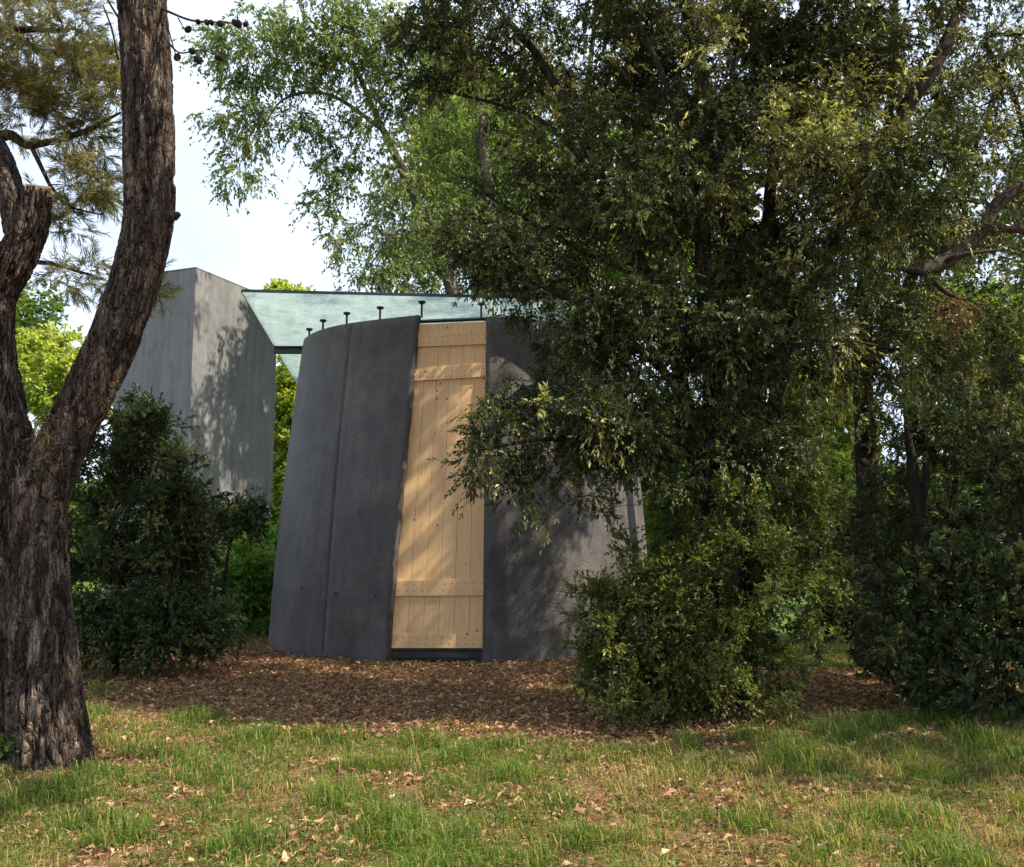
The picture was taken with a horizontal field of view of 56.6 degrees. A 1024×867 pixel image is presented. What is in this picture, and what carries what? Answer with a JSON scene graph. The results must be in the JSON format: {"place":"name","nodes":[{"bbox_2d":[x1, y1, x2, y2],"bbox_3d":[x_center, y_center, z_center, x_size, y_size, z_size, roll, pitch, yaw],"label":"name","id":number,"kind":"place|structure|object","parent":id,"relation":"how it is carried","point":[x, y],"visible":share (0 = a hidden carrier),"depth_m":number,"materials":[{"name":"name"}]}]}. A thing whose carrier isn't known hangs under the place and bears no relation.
{"place":"outdoors","nodes":[
{"label":"outdoors","id":0,"kind":"place"},
{"bbox_2d":[0,577,1023,866],"bbox_3d":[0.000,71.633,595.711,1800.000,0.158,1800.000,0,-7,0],"label":"ground","id":1,"kind":"structure","parent":0,"point":[584,729],"depth_m":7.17,"materials":[{"name":"green plant"}]},
{"bbox_2d":[0,733,25,757],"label":"ivy plant","id":2,"kind":"object","parent":1,"relation":"on","point":[5,744],"visible":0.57,"depth_m":6.68,"materials":[{"name":"green plant"}]},
{"bbox_2d":[15,280,70,344],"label":"background tree","id":3,"kind":"object","parent":1,"relation":"on","point":[28,307],"visible":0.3,"depth_m":40.72,"materials":[{"name":"green plant"}]},
{"bbox_2d":[15,320,112,430],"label":"background tree","id":4,"kind":"object","parent":1,"relation":"on","point":[45,362],"visible":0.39,"depth_m":33.16,"materials":[{"name":"green plant"}]},
{"bbox_2d":[0,0,185,318],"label":"pine tree","id":5,"kind":"object","parent":1,"relation":"on","point":[40,94],"visible":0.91,"depth_m":10.92,"materials":[{"name":"green plant"}]},
{"bbox_2d":[0,0,248,772],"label":"pine tree","id":6,"kind":"object","parent":1,"relation":"on","point":[44,713],"visible":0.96,"depth_m":7.22,"materials":[{"name":"brown plant"}]},
{"bbox_2d":[67,382,260,684],"bbox_3d":[-4.851,1.237,12.352,3.323,3.868,2.455,0,-7,0],"label":"laurel bush","id":7,"kind":"object","parent":1,"relation":"on","point":[165,609],"visible":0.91,"depth_m":11.91,"materials":[{"name":"green plant"}]},
{"bbox_2d":[104,267,275,599],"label":"concrete tower","id":8,"kind":"structure","parent":1,"relation":"on","point":[206,355],"depth_m":26.27,"materials":[{"name":"grey concrete"}]},
{"bbox_2d":[191,486,281,626],"bbox_3d":[-5.179,2.358,17.170,1.904,2.949,1.914,0,-7,0],"label":"dark bush","id":9,"kind":"object","parent":1,"relation":"on","point":[247,517],"visible":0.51,"depth_m":17.27,"materials":[{"name":"green plant"}]},
{"bbox_2d":[208,506,280,635],"bbox_3d":[-5.122,2.749,19.247,2.237,2.905,4.144,0,-7,0],"label":"green bush","id":10,"kind":"object","parent":1,"relation":"on","point":[252,577],"visible":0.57,"depth_m":17.87,"materials":[{"name":"green plant"}]},
{"bbox_2d":[272,355,296,529],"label":"background tree","id":11,"kind":"object","parent":1,"relation":"on","point":[285,388],"visible":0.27,"depth_m":32.34,"materials":[{"name":"green plant"}]},
{"bbox_2d":[261,277,315,290],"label":"background tree","id":12,"kind":"object","parent":1,"relation":"on","point":[282,284],"visible":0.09,"depth_m":44.30,"materials":[{"name":"green plant"}]},
{"bbox_2d":[172,0,662,295],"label":"drooping tree","id":13,"kind":"object","parent":1,"relation":"on","point":[321,62],"visible":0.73,"depth_m":22.18,"materials":[{"name":"green plant"}]},
{"bbox_2d":[241,289,651,662],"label":"chapel","id":14,"kind":"structure","parent":1,"relation":"on","point":[377,541],"depth_m":14.50,"materials":[{"name":"concrete"}]},
{"bbox_2d":[391,322,485,647],"bbox_3d":[-1.075,0.733,14.324,1.384,5.021,0.431,0,-7,0],"label":"door","id":15,"kind":"structure","parent":14,"relation":"in","point":[439,593],"depth_m":14.22,"materials":[{"name":"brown wood"}]},
{"bbox_2d":[395,46,562,294],"bbox_3d":[-0.932,-3.479,28.476,5.285,16.971,5.854,0,-7,0],"label":"background tree","id":16,"kind":"object","parent":1,"relation":"on","point":[452,117],"visible":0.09,"depth_m":27.76,"materials":[{"name":"green plant"}]},
{"bbox_2d":[0,632,1023,866],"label":"leaf litter","id":17,"kind":"object","parent":1,"relation":"on","point":[370,710],"visible":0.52,"depth_m":8.99,"materials":[{"name":"brown plant"}]},
{"bbox_2d":[0,690,1023,866],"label":"dry thatch","id":18,"kind":"object","parent":1,"relation":"on","point":[500,828],"visible":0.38,"depth_m":5.91,"materials":[{"name":"beige plant"}]},
{"bbox_2d":[458,236,604,295],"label":"background tree","id":19,"kind":"object","parent":1,"relation":"on","point":[511,269],"visible":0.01,"depth_m":38.06,"materials":[{"name":"green plant"}]},
{"bbox_2d":[68,453,1022,581],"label":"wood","id":20,"kind":"object","parent":1,"relation":"on","point":[72,504],"visible":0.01,"depth_m":42.94,"materials":[{"name":"green plant"}]},
{"bbox_2d":[550,112,695,334],"bbox_3d":[3.425,-2.750,29.427,5.441,15.752,5.620,0,-7,0],"label":"background tree","id":21,"kind":"object","parent":1,"relation":"on","point":[617,274],"depth_m":28.85,"materials":[{"name":"green plant"}]},
{"bbox_2d":[637,388,725,595],"bbox_3d":[5.277,1.809,29.830,3.854,6.832,4.106,0,-7,0],"label":"background tree","id":22,"kind":"object","parent":1,"relation":"on","point":[666,507],"visible":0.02,"depth_m":29.38,"materials":[{"name":"green plant"}]},
{"bbox_2d":[357,0,1023,711],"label":"evergreen oak","id":23,"kind":"object","parent":1,"relation":"on","point":[793,118],"visible":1,"depth_m":9.51,"materials":[{"name":"green plant"}]},
{"bbox_2d":[549,449,871,732],"bbox_3d":[1.899,1.412,9.134,3.112,2.752,2.230,0,-7,0],"label":"leafy shrub","id":24,"kind":"object","parent":1,"relation":"on","point":[684,672],"visible":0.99,"depth_m":8.73,"materials":[{"name":"green plant"}]},
{"bbox_2d":[626,83,801,649],"bbox_3d":[3.620,-1.370,15.719,3.672,9.797,4.502,0,-7,0],"label":"park tree","id":25,"kind":"object","parent":1,"relation":"on","point":[734,579],"depth_m":15.40,"materials":[{"name":"plant"}]},
{"bbox_2d":[641,169,816,488],"bbox_3d":[8.213,-2.581,36.631,7.803,17.087,5.953,-3,-7,21],"label":"background tree","id":26,"kind":"object","parent":1,"relation":"on","point":[716,234],"depth_m":35.98,"materials":[{"name":"green plant"}]},
{"bbox_2d":[780,352,891,573],"bbox_3d":[11.225,1.237,33.026,4.275,8.701,4.582,0,-7,0],"label":"tree","id":27,"kind":"object","parent":1,"relation":"on","point":[842,452],"visible":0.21,"depth_m":32.07,"materials":[{"name":"green plant"}]},
{"bbox_2d":[684,0,1023,667],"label":"evergreen oak","id":28,"kind":"object","parent":1,"relation":"on","point":[865,446],"visible":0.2,"depth_m":12.65,"materials":[{"name":"green plant"}]},
{"bbox_2d":[823,160,980,571],"bbox_3d":[14.235,-2.465,34.257,6.257,16.309,6.104,0,-7,0],"label":"background tree","id":29,"kind":"object","parent":1,"relation":"on","point":[851,284],"visible":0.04,"depth_m":34.22,"materials":[{"name":"green plant"}]},
{"bbox_2d":[783,439,1022,644],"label":"understorey bush","id":30,"kind":"object","parent":1,"relation":"on","point":[847,623],"visible":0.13,"depth_m":16.26,"materials":[{"name":"green plant"}]},
{"bbox_2d":[819,390,1023,694],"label":"tree","id":31,"kind":"object","parent":1,"relation":"on","point":[930,439],"visible":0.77,"depth_m":10.88,"materials":[{"name":"green plant"}]},
{"bbox_2d":[846,424,1023,728],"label":"laurel bush","id":32,"kind":"object","parent":1,"relation":"on","point":[965,634],"visible":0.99,"depth_m":9.28,"materials":[{"name":"green plant"}]},
{"bbox_2d":[881,0,1023,434],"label":"spreading tree","id":33,"kind":"object","parent":1,"relation":"on","point":[948,258],"visible":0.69,"depth_m":11.43,"materials":[{"name":"green plant"}]},
{"bbox_2d":[895,276,1023,611],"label":"tree","id":34,"kind":"object","parent":1,"relation":"on","point":[1014,336],"visible":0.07,"depth_m":23.36,"materials":[{"name":"green plant"}]},
{"bbox_2d":[923,291,1000,686],"bbox_3d":[5.058,0.629,10.615,0.695,4.630,0.873,0,-7,0],"label":"tree","id":35,"kind":"object","parent":1,"relation":"on","point":[956,320],"visible":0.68,"depth_m":10.83,"materials":[{"name":"brown plant"}]},
{"bbox_2d":[977,138,1023,301],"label":"background tree","id":36,"kind":"object","parent":1,"relation":"on","point":[1020,272],"visible":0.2,"depth_m":31.28,"materials":[{"name":"green plant"}]},
{"bbox_2d":[0,0,1023,482],"label":"sky","id":37,"kind":"structure","parent":0,"point":[240,248],"materials":[{"name":"white"}]}
]}

